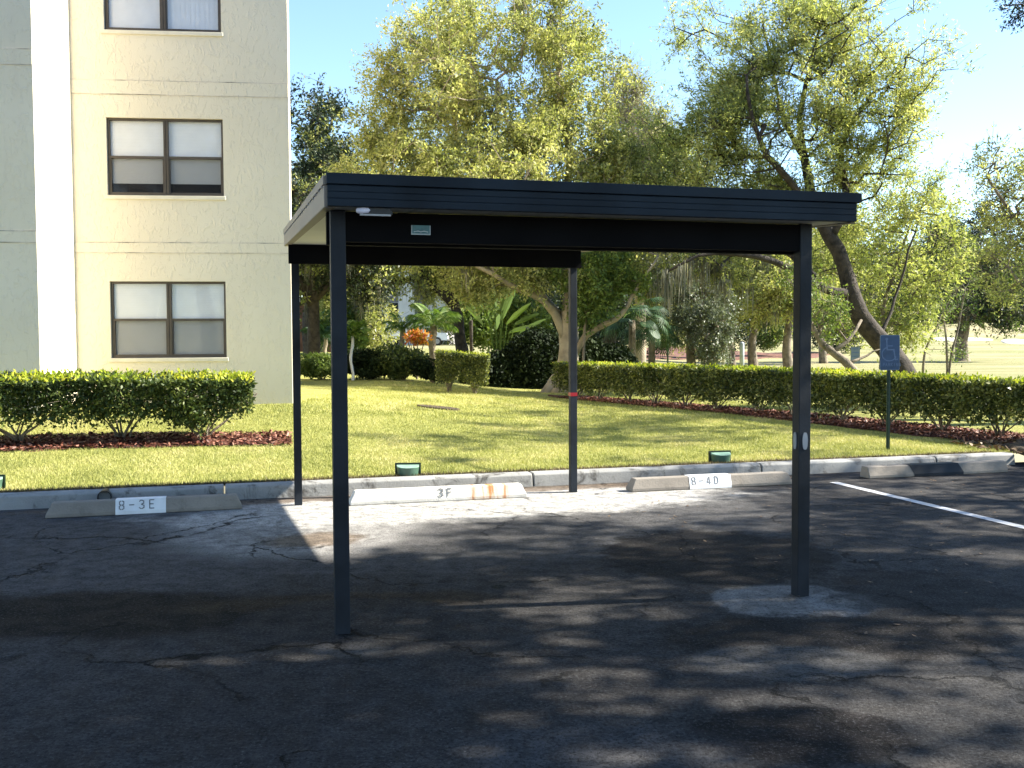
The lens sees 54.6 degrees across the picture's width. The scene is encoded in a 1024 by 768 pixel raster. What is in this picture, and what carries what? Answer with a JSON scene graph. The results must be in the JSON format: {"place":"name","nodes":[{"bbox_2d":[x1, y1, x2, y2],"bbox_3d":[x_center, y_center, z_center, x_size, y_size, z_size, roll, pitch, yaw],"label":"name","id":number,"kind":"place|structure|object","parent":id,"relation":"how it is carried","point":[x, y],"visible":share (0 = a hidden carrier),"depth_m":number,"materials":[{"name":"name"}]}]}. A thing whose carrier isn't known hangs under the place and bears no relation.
{"place":"outdoors","nodes":[
{"label":"outdoors","id":0,"kind":"place"},
{"bbox_2d":[0,380,822,423],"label":"grass","id":1,"kind":"structure","parent":0,"point":[551,403],"depth_m":17.61,"materials":[{"name":"green plant"}]},
{"bbox_2d":[0,462,1023,767],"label":"asphalt lot","id":2,"kind":"structure","parent":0,"point":[582,626],"depth_m":5.08,"materials":[{"name":"grey asphalt"}]},
{"bbox_2d":[45,493,241,517],"bbox_3d":[-3.220,1.065,8.745,1.620,0.128,0.174,-1,3,-16],"label":"wheel stop","id":3,"kind":"object","parent":2,"relation":"on","point":[119,506],"visible":1,"depth_m":8.67,"materials":[{"name":"concrete"}]},
{"bbox_2d":[349,483,526,505],"bbox_3d":[-0.685,1.029,9.330,1.680,0.125,0.173,-1,3,-15],"label":"wheel stop","id":4,"kind":"object","parent":2,"relation":"on","point":[430,494],"visible":0.96,"depth_m":9.26,"materials":[{"name":"paint"}]},
{"bbox_2d":[0,452,1014,509],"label":"kerb","id":5,"kind":"structure","parent":2,"relation":"on","point":[47,499],"depth_m":10.06,"materials":[{"name":"concrete"}]},
{"bbox_2d":[97,488,111,498],"bbox_3d":[-3.749,1.034,9.146,0.124,0.124,0.150,-1,3,-15],"label":"drain pipe","id":6,"kind":"object","parent":5,"relation":"attached to","point":[106,490],"visible":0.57,"depth_m":9.09,"materials":[{"name":"black plastic"}]},
{"bbox_2d":[283,172,861,634],"bbox_3d":[-0.087,-0.089,7.442,2.962,2.564,4.732,-1,3,-15],"label":"carport","id":7,"kind":"object","parent":2,"relation":"on","point":[339,222],"visible":0.94,"depth_m":5.32,"materials":[{"name":"paint"}]},
{"bbox_2d":[626,471,791,491],"bbox_3d":[2.017,0.983,10.063,1.780,0.128,0.174,-1,3,-15],"label":"wheel stop","id":8,"kind":"object","parent":2,"relation":"on","point":[684,482],"visible":0.97,"depth_m":9.98,"materials":[{"name":"concrete"}]},
{"bbox_2d":[566,475,1016,635],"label":"fallen leaves","id":9,"kind":"object","parent":2,"relation":"on","point":[846,534],"visible":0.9,"depth_m":7.80,"materials":[{"name":"brown plant"}]},
{"bbox_2d":[831,482,1023,528],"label":"parking line","id":10,"kind":"object","parent":2,"relation":"on","point":[945,508],"visible":1,"depth_m":8.83,"materials":[{"name":"paint"}]},
{"bbox_2d":[860,460,1007,478],"bbox_3d":[4.655,0.933,10.914,1.780,0.128,0.172,-1,3,-15],"label":"wheel stop","id":11,"kind":"object","parent":2,"relation":"on","point":[927,469],"visible":1,"depth_m":10.83,"materials":[{"name":"concrete"}]},
{"bbox_2d":[0,323,1023,490],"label":"lawn","id":12,"kind":"structure","parent":0,"point":[1001,359],"depth_m":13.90,"materials":[{"name":"green plant"}]},
{"bbox_2d":[0,474,5,489],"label":"landscape light","id":13,"kind":"object","parent":12,"relation":"on","point":[3,480],"visible":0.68,"depth_m":9.30,"materials":[{"name":"green plastic"}]},
{"bbox_2d":[0,429,292,451],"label":"mulch bed","id":14,"kind":"object","parent":12,"relation":"on","point":[99,446],"visible":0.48,"depth_m":11.58,"materials":[{"name":"brown wood"}]},
{"bbox_2d":[0,367,257,442],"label":"clipped hedge","id":15,"kind":"object","parent":14,"relation":"on","point":[231,391],"visible":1,"depth_m":11.59,"materials":[{"name":"green plant"}]},
{"bbox_2d":[0,0,292,413],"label":"apartment building","id":16,"kind":"structure","parent":12,"relation":"on","point":[145,186],"depth_m":15.28,"materials":[{"name":"beige paint"}]},
{"bbox_2d":[101,0,222,36],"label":"window","id":17,"kind":"structure","parent":16,"relation":"in","point":[138,17],"depth_m":15.25,"materials":[{"name":"white glass"}]},
{"bbox_2d":[105,118,225,199],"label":"window","id":18,"kind":"structure","parent":16,"relation":"in","point":[154,159],"depth_m":15.35,"materials":[{"name":"white glass"}]},
{"bbox_2d":[108,281,228,361],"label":"window","id":19,"kind":"structure","parent":16,"relation":"in","point":[151,321],"depth_m":15.46,"materials":[{"name":"white glass"}]},
{"bbox_2d":[300,324,330,352],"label":"palm tree","id":20,"kind":"object","parent":12,"relation":"on","point":[324,335],"visible":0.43,"depth_m":34.89,"materials":[{"name":"green plant"}]},
{"bbox_2d":[300,301,330,351],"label":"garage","id":21,"kind":"structure","parent":12,"relation":"on","point":[301,342],"depth_m":49.94,"materials":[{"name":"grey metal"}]},
{"bbox_2d":[300,351,348,379],"bbox_3d":[-4.853,-0.458,25.591,1.598,0.805,1.215,0,3,0],"label":"shrub","id":22,"kind":"object","parent":12,"relation":"on","point":[314,365],"visible":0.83,"depth_m":25.31,"materials":[{"name":"green plant"}]},
{"bbox_2d":[290,72,371,353],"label":"background tree","id":23,"kind":"object","parent":12,"relation":"on","point":[316,138],"visible":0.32,"depth_m":42.99,"materials":[{"name":"green plant"}]},
{"bbox_2d":[319,295,370,354],"bbox_3d":[-6.781,-2.236,39.842,2.096,2.693,2.018,-2,3,-33],"label":"thicket","id":24,"kind":"object","parent":12,"relation":"on","point":[358,342],"visible":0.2,"depth_m":39.52,"materials":[{"name":"green plant"}]},
{"bbox_2d":[291,162,399,354],"bbox_3d":[-6.203,-3.967,32.910,6.137,7.256,3.715,0,3,0],"label":"mossy oak","id":25,"kind":"object","parent":12,"relation":"on","point":[313,290],"visible":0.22,"depth_m":32.73,"materials":[{"name":"green plant"}]},
{"bbox_2d":[300,152,406,353],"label":"background tree","id":26,"kind":"object","parent":12,"relation":"on","point":[374,321],"visible":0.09,"depth_m":45.54,"materials":[{"name":"green plant"}]},
{"bbox_2d":[347,319,371,380],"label":"yucca palm","id":27,"kind":"object","parent":12,"relation":"on","point":[355,328],"visible":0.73,"depth_m":24.49,"materials":[{"name":"green plant"}]},
{"bbox_2d":[347,347,386,379],"bbox_3d":[-3.730,-0.511,25.209,1.478,0.892,1.324,0,3,0],"label":"shrub","id":28,"kind":"object","parent":12,"relation":"on","point":[365,363],"visible":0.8,"depth_m":24.87,"materials":[{"name":"green plant"}]},
{"bbox_2d":[371,341,430,379],"bbox_3d":[-2.778,-0.556,25.012,1.524,1.041,1.110,-1,3,-20],"label":"shrub","id":29,"kind":"object","parent":12,"relation":"on","point":[398,358],"visible":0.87,"depth_m":24.78,"materials":[{"name":"green plant"}]},
{"bbox_2d":[382,312,422,345],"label":"palm tree","id":30,"kind":"object","parent":12,"relation":"on","point":[403,327],"visible":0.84,"depth_m":36.85,"materials":[{"name":"green plant"}]},
{"bbox_2d":[346,162,459,316],"bbox_3d":[-4.577,-4.887,39.544,6.927,8.328,4.508,0,3,0],"label":"mossy oak","id":31,"kind":"object","parent":12,"relation":"on","point":[395,275],"visible":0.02,"depth_m":39.73,"materials":[{"name":"green plant"}]},
{"bbox_2d":[395,462,420,475],"bbox_3d":[-1.062,0.887,10.094,0.264,0.158,0.147,0,3,-3],"label":"landscape light","id":32,"kind":"object","parent":12,"relation":"on","point":[408,469],"visible":0.7,"depth_m":10.08,"materials":[{"name":"green plastic"}]},
{"bbox_2d":[368,267,454,344],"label":"condo building","id":33,"kind":"structure","parent":12,"relation":"on","point":[402,305],"depth_m":99.77,"materials":[{"name":"white concrete"}]},
{"bbox_2d":[390,302,398,316],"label":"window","id":34,"kind":"structure","parent":33,"relation":"in","point":[396,303],"depth_m":100.83,"materials":[{"name":"grey glass"}]},
{"bbox_2d":[382,324,449,345],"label":"car","id":35,"kind":"object","parent":12,"relation":"on","point":[441,338],"visible":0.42,"depth_m":83.91,"materials":[{"name":"white paint"}]},
{"bbox_2d":[401,329,433,378],"bbox_3d":[-2.484,-0.793,26.211,0.887,1.442,0.709,0,3,0],"label":"croton","id":36,"kind":"object","parent":12,"relation":"on","point":[418,337],"visible":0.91,"depth_m":26.09,"materials":[{"name":"orange plant"}]},
{"bbox_2d":[409,357,452,383],"bbox_3d":[-2.017,-0.328,24.619,1.102,0.731,0.870,1,3,24],"label":"shrub","id":37,"kind":"object","parent":12,"relation":"on","point":[423,368],"visible":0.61,"depth_m":24.44,"materials":[{"name":"green plant"}]},
{"bbox_2d":[406,303,461,359],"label":"palm tree","id":38,"kind":"object","parent":12,"relation":"on","point":[434,323],"visible":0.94,"depth_m":33.85,"materials":[{"name":"green plant"}]},
{"bbox_2d":[417,404,459,410],"bbox_3d":[-1.241,0.412,16.727,0.720,0.138,0.600,0,3,0],"label":"bare dirt patch","id":39,"kind":"object","parent":12,"relation":"on","point":[437,407],"visible":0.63,"depth_m":16.59,"materials":[{"name":"brown soil"}]},
{"bbox_2d":[386,265,511,352],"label":"mossy oak","id":40,"kind":"object","parent":12,"relation":"on","point":[427,294],"visible":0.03,"depth_m":37.76,"materials":[{"name":"green plant"}]},
{"bbox_2d":[416,277,500,344],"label":"woodland tree","id":41,"kind":"object","parent":12,"relation":"on","point":[448,342],"visible":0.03,"depth_m":98.92,"materials":[{"name":"green plant"}]},
{"bbox_2d":[434,349,490,393],"bbox_3d":[-1.128,-0.258,21.404,1.369,1.023,1.110,0,3,0],"label":"clipped shrub","id":42,"kind":"object","parent":12,"relation":"on","point":[472,363],"visible":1,"depth_m":21.03,"materials":[{"name":"green plant"}]},
{"bbox_2d":[469,320,472,352],"bbox_3d":[-1.230,-1.019,29.984,0.100,1.828,0.100,0,3,0],"label":"tree stake","id":43,"kind":"object","parent":12,"relation":"on","point":[471,334],"visible":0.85,"depth_m":29.93,"materials":[{"name":"brown wood"}]},
{"bbox_2d":[447,295,501,352],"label":"thicket","id":44,"kind":"object","parent":12,"relation":"on","point":[478,334],"visible":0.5,"depth_m":43.27,"materials":[{"name":"green plant"}]},
{"bbox_2d":[305,0,677,392],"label":"oak tree","id":45,"kind":"object","parent":12,"relation":"on","point":[463,99],"visible":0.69,"depth_m":23.47,"materials":[{"name":"green plant"}]},
{"bbox_2d":[0,449,994,492],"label":"dead grass","id":46,"kind":"structure","parent":12,"relation":"on","point":[292,479],"depth_m":10.12,"materials":[{"name":"beige plant"}]},
{"bbox_2d":[458,267,551,341],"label":"woodland tree","id":47,"kind":"object","parent":12,"relation":"on","point":[506,292],"visible":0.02,"depth_m":90.87,"materials":[{"name":"green plant"}]},
{"bbox_2d":[466,290,545,351],"bbox_3d":[-0.256,-1.418,29.018,2.397,2.873,0.985,0,3,9],"label":"paddle plant","id":48,"kind":"object","parent":12,"relation":"on","point":[505,304],"visible":0.58,"depth_m":28.96,"materials":[{"name":"green plant"}]},
{"bbox_2d":[489,293,554,350],"bbox_3d":[0.436,-2.030,37.919,2.648,2.985,2.423,0,3,0],"label":"thicket","id":49,"kind":"object","parent":12,"relation":"on","point":[517,303],"visible":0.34,"depth_m":37.44,"materials":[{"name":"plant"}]},
{"bbox_2d":[458,326,640,388],"bbox_3d":[1.087,-0.652,27.283,5.315,1.914,3.296,0,3,0],"label":"ivy mound","id":50,"kind":"object","parent":12,"relation":"on","point":[524,359],"visible":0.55,"depth_m":26.31,"materials":[{"name":"green plant"}]},
{"bbox_2d":[518,276,597,336],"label":"woodland tree","id":51,"kind":"object","parent":12,"relation":"on","point":[556,297],"visible":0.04,"depth_m":87.46,"materials":[{"name":"green plant"}]},
{"bbox_2d":[519,251,658,393],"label":"oak sprouts","id":52,"kind":"object","parent":12,"relation":"on","point":[604,289],"visible":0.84,"depth_m":23.46,"materials":[{"name":"green plant"}]},
{"bbox_2d":[581,294,661,357],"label":"thicket","id":53,"kind":"object","parent":12,"relation":"on","point":[599,334],"visible":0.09,"depth_m":49.41,"materials":[{"name":"green plant"}]},
{"bbox_2d":[558,181,685,344],"bbox_3d":[3.767,-3.638,32.918,5.762,7.164,3.884,0,3,0],"label":"mossy oak","id":54,"kind":"object","parent":12,"relation":"on","point":[613,340],"visible":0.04,"depth_m":32.55,"materials":[{"name":"green plant"}]},
{"bbox_2d":[598,292,670,355],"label":"fan palm","id":55,"kind":"object","parent":12,"relation":"on","point":[612,329],"visible":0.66,"depth_m":28.71,"materials":[{"name":"green plant"}]},
{"bbox_2d":[566,41,713,362],"bbox_3d":[4.553,-6.538,37.816,6.782,12.372,5.298,0,3,0],"label":"bare tree","id":56,"kind":"object","parent":12,"relation":"on","point":[630,93],"visible":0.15,"depth_m":36.78,"materials":[{"name":"green plant"}]},
{"bbox_2d":[617,312,683,363],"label":"fan palm","id":57,"kind":"object","parent":12,"relation":"on","point":[651,350],"visible":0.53,"depth_m":30.89,"materials":[{"name":"green plant"}]},
{"bbox_2d":[642,253,748,365],"bbox_3d":[5.608,-2.301,30.947,3.120,4.798,3.656,0,3,0],"label":"silver tree","id":58,"kind":"object","parent":12,"relation":"on","point":[703,321],"visible":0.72,"depth_m":30.38,"materials":[{"name":"grey plant"}]},
{"bbox_2d":[646,347,766,359],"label":"mulch bed","id":59,"kind":"object","parent":12,"relation":"on","point":[682,357],"visible":0.17,"depth_m":65.20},
{"bbox_2d":[655,301,701,358],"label":"thicket","id":60,"kind":"object","parent":59,"relation":"on","point":[683,336],"visible":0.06,"depth_m":57.48,"materials":[{"name":"green plant"}]},
{"bbox_2d":[695,317,758,351],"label":"thicket","id":61,"kind":"object","parent":59,"relation":"on","point":[742,331],"visible":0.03,"depth_m":61.82,"materials":[{"name":"green plant"}]},
{"bbox_2d":[708,450,730,462],"bbox_3d":[2.348,0.830,11.094,0.264,0.158,0.147,-1,3,-13],"label":"landscape light","id":62,"kind":"object","parent":12,"relation":"on","point":[721,456],"visible":0.68,"depth_m":11.07,"materials":[{"name":"green plastic"}]},
{"bbox_2d":[683,257,757,365],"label":"oak tree","id":63,"kind":"object","parent":12,"relation":"on","point":[732,355],"visible":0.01,"depth_m":44.81,"materials":[{"name":"green plant"}]},
{"bbox_2d":[740,342,743,365],"bbox_3d":[7.417,-0.715,32.001,0.150,1.288,0.150,0,3,0],"label":"marker post","id":64,"kind":"object","parent":12,"relation":"on","point":[741,353],"visible":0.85,"depth_m":31.93,"materials":[{"name":"white plastic"}]},
{"bbox_2d":[691,253,815,365],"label":"oak tree","id":65,"kind":"object","parent":12,"relation":"on","point":[752,355],"visible":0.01,"depth_m":43.77,"materials":[{"name":"green plant"}]},
{"bbox_2d":[498,234,1023,340],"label":"woods","id":66,"kind":"object","parent":12,"relation":"on","point":[878,295],"depth_m":134.68,"materials":[{"name":"green plant"}]},
{"bbox_2d":[718,228,849,367],"bbox_3d":[11.300,-4.343,40.737,6.211,7.899,6.756,0,3,0],"label":"oak tree","id":67,"kind":"object","parent":12,"relation":"on","point":[776,305],"visible":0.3,"depth_m":39.17,"materials":[{"name":"green plant"}]},
{"bbox_2d":[548,395,1023,444],"bbox_3d":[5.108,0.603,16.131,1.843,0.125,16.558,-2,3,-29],"label":"mulch bed","id":68,"kind":"object","parent":12,"relation":"on","point":[779,418],"visible":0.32,"depth_m":15.51,"materials":[{"name":"brown wood"}]},
{"bbox_2d":[550,360,1023,435],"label":"clipped hedge","id":69,"kind":"object","parent":68,"relation":"on","point":[957,396],"visible":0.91,"depth_m":15.81,"materials":[{"name":"green plant"}]},
{"bbox_2d":[744,352,829,357],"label":"mulch bed","id":70,"kind":"object","parent":12,"relation":"on","point":[779,355],"visible":0.41,"depth_m":66.13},
{"bbox_2d":[738,317,792,351],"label":"thicket","id":71,"kind":"object","parent":70,"relation":"on","point":[773,339],"visible":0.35,"depth_m":65.47,"materials":[{"name":"green plant"}]},
{"bbox_2d":[621,0,986,392],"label":"leaning tree","id":72,"kind":"object","parent":12,"relation":"on","point":[741,90],"visible":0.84,"depth_m":23.53,"materials":[{"name":"green plant"}]},
{"bbox_2d":[763,257,879,371],"bbox_3d":[6.796,-1.177,21.593,2.141,3.396,1.658,-2,3,-35],"label":"curving shrub tree","id":73,"kind":"object","parent":12,"relation":"on","point":[830,317],"visible":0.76,"depth_m":21.40,"materials":[{"name":"green plant"}]},
{"bbox_2d":[811,309,865,352],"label":"thicket","id":74,"kind":"object","parent":12,"relation":"on","point":[815,343],"visible":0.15,"depth_m":69.63,"materials":[{"name":"green plant"}]},
{"bbox_2d":[850,347,859,363],"bbox_3d":[8.993,-0.422,26.005,0.240,1.112,0.046,0,3,0],"label":"sign","id":75,"kind":"object","parent":12,"relation":"on","point":[855,352],"visible":0.67,"depth_m":25.97,"materials":[{"name":"metal"}]},
{"bbox_2d":[812,218,901,362],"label":"oak tree","id":76,"kind":"object","parent":12,"relation":"on","point":[823,356],"visible":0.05,"depth_m":51.78,"materials":[{"name":"green plant"}]},
{"bbox_2d":[837,243,893,327],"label":"woodland tree","id":77,"kind":"object","parent":12,"relation":"on","point":[871,295],"depth_m":110.75,"materials":[{"name":"green plant"}]},
{"bbox_2d":[865,240,902,327],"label":"woodland tree","id":78,"kind":"object","parent":12,"relation":"on","point":[887,281],"visible":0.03,"depth_m":116.42,"materials":[{"name":"green plant"}]},
{"bbox_2d":[880,335,900,449],"bbox_3d":[4.686,0.155,12.319,0.257,1.526,0.039,0,3,0],"label":"handicap sign","id":79,"kind":"object","parent":12,"relation":"on","point":[889,353],"visible":0.98,"depth_m":12.28,"materials":[{"name":"blue metal"}]},
{"bbox_2d":[812,170,987,370],"bbox_3d":[10.131,-2.766,26.768,4.027,6.018,4.154,-2,3,-32],"label":"leafy branching tree","id":80,"kind":"object","parent":12,"relation":"on","point":[903,325],"visible":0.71,"depth_m":26.21,"materials":[{"name":"green plant"}]},
{"bbox_2d":[881,236,933,325],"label":"woodland tree","id":81,"kind":"object","parent":12,"relation":"on","point":[906,272],"visible":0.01,"depth_m":120.77,"materials":[{"name":"green plant"}]},
{"bbox_2d":[900,242,972,323],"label":"woodland tree","id":82,"kind":"object","parent":12,"relation":"on","point":[951,285],"visible":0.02,"depth_m":123.74,"materials":[{"name":"green plant"}]},
{"bbox_2d":[921,288,964,372],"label":"sapling","id":83,"kind":"object","parent":12,"relation":"on","point":[934,332],"visible":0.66,"depth_m":29.88,"materials":[{"name":"green plant"}]},
{"bbox_2d":[913,262,973,373],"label":"sapling","id":84,"kind":"object","parent":12,"relation":"on","point":[947,352],"visible":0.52,"depth_m":30.95,"materials":[{"name":"green plant"}]},
{"bbox_2d":[888,210,1023,360],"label":"course tree","id":85,"kind":"object","parent":12,"relation":"on","point":[967,320],"visible":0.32,"depth_m":54.24,"materials":[{"name":"green plant"}]},
{"bbox_2d":[933,337,992,340],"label":"bunker","id":86,"kind":"object","parent":12,"relation":"on","point":[969,339],"visible":0.59,"depth_m":83.16},
{"bbox_2d":[938,260,990,373],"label":"sapling","id":87,"kind":"object","parent":12,"relation":"on","point":[952,356],"visible":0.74,"depth_m":30.94,"materials":[{"name":"green plant"}]},
{"bbox_2d":[942,198,1020,323],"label":"woodland tree","id":88,"kind":"object","parent":12,"relation":"on","point":[970,222],"visible":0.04,"depth_m":120.81,"materials":[{"name":"green plant"}]},
{"bbox_2d":[942,124,1023,322],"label":"edge tree","id":89,"kind":"object","parent":12,"relation":"on","point":[1005,218],"visible":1,"depth_m":18.92,"materials":[{"name":"green plant"}]},
{"bbox_2d":[983,208,1023,322],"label":"woodland tree","id":90,"kind":"object","parent":12,"relation":"on","point":[1022,230],"visible":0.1,"depth_m":122.83,"materials":[{"name":"green plant"}]},
{"bbox_2d":[1001,339,1023,343],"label":"bunker","id":91,"kind":"object","parent":12,"relation":"on","point":[1013,341],"visible":1,"depth_m":80.21},
{"bbox_2d":[1002,440,1023,455],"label":"leafy dirt","id":92,"kind":"structure","parent":12,"relation":"on","point":[1018,445],"depth_m":12.33,"materials":[{"name":"brown soil"}]},
{"bbox_2d":[950,438,1023,453],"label":"fallen leaves","id":93,"kind":"object","parent":92,"relation":"on","point":[989,445],"visible":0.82,"depth_m":12.67,"materials":[{"name":"brown plant"}]},
{"bbox_2d":[224,0,1023,493],"label":"sky","id":94,"kind":"structure","parent":0,"point":[323,34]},
{"bbox_2d":[986,0,1023,33],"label":"overhanging branch","id":95,"kind":"object","parent":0,"point":[1012,20],"visible":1,"depth_m":11.86,"materials":[{"name":"green plant"}]}
]}

